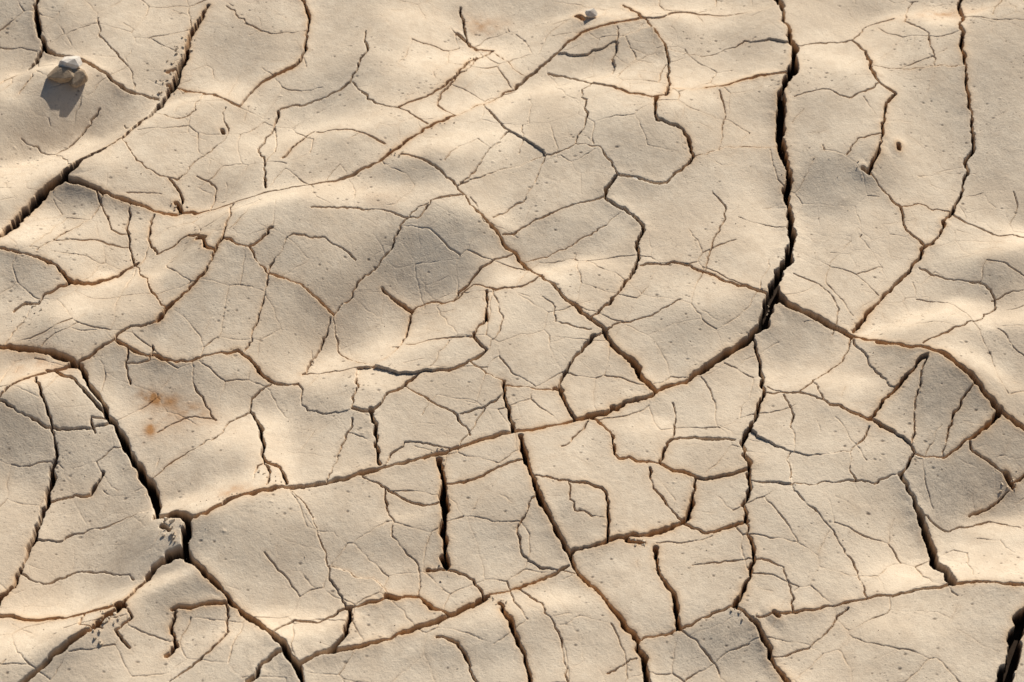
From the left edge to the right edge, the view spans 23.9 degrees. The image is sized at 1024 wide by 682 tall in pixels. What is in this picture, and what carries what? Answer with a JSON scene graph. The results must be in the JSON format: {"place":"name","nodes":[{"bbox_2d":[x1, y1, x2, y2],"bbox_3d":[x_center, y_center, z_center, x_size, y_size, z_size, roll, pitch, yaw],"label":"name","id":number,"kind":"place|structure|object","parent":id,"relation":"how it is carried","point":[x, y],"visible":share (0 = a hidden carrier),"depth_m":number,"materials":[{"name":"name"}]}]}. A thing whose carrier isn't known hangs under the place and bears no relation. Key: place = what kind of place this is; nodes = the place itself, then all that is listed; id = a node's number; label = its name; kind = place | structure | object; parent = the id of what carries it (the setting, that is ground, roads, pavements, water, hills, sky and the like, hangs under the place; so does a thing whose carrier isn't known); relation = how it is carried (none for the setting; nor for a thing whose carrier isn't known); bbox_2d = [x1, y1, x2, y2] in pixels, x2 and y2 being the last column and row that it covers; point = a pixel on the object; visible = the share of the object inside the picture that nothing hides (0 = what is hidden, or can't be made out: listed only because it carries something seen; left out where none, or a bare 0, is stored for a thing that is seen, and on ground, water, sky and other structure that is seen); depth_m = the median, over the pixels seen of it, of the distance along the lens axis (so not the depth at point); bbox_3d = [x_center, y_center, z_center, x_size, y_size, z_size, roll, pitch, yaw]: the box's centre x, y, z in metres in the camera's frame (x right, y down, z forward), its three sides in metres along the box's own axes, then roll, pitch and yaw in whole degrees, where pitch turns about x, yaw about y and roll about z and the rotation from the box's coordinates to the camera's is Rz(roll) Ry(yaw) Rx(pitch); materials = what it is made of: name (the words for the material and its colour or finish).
{"place":"outdoors","nodes":[
{"label":"outdoors","id":0,"kind":"place"},
{"bbox_2d":[0,0,1023,681],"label":"ground","id":1,"kind":"structure","parent":0,"point":[608,338],"depth_m":2.83,"materials":[{"name":"soil"}]},
{"bbox_2d":[47,66,73,82],"bbox_3d":[-0.582,-0.347,3.124,0.036,0.018,0.028,0,48,0],"label":"stone","id":2,"kind":"object","parent":1,"relation":"on","point":[59,74],"visible":1,"depth_m":3.12,"materials":[{"name":"brown stone"}]},
{"bbox_2d":[58,56,81,68],"bbox_3d":[-0.571,-0.362,3.127,0.031,0.012,0.022,0,48,0],"label":"stone","id":3,"kind":"object","parent":1,"relation":"on","point":[73,62],"visible":1,"depth_m":3.12,"materials":[{"name":"white stone"}]},
{"bbox_2d":[69,67,87,87],"bbox_3d":[-0.563,-0.341,3.126,0.024,0.018,0.028,29,54,24],"label":"stone","id":4,"kind":"object","parent":1,"relation":"on","point":[80,78],"visible":1,"depth_m":3.12,"materials":[{"name":"brown stone"}]},
{"bbox_2d":[12,17,1016,678],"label":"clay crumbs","id":5,"kind":"object","parent":1,"relation":"on","point":[308,429],"visible":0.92,"depth_m":2.65,"materials":[{"name":"beige soil"}]},
{"bbox_2d":[585,8,596,17],"bbox_3d":[0.106,-0.439,3.237,0.016,0.013,0.013,-16,50,-14],"label":"stone","id":6,"kind":"object","parent":1,"relation":"on","point":[591,13],"visible":1,"depth_m":3.23,"materials":[{"name":"white stone"}]}
]}

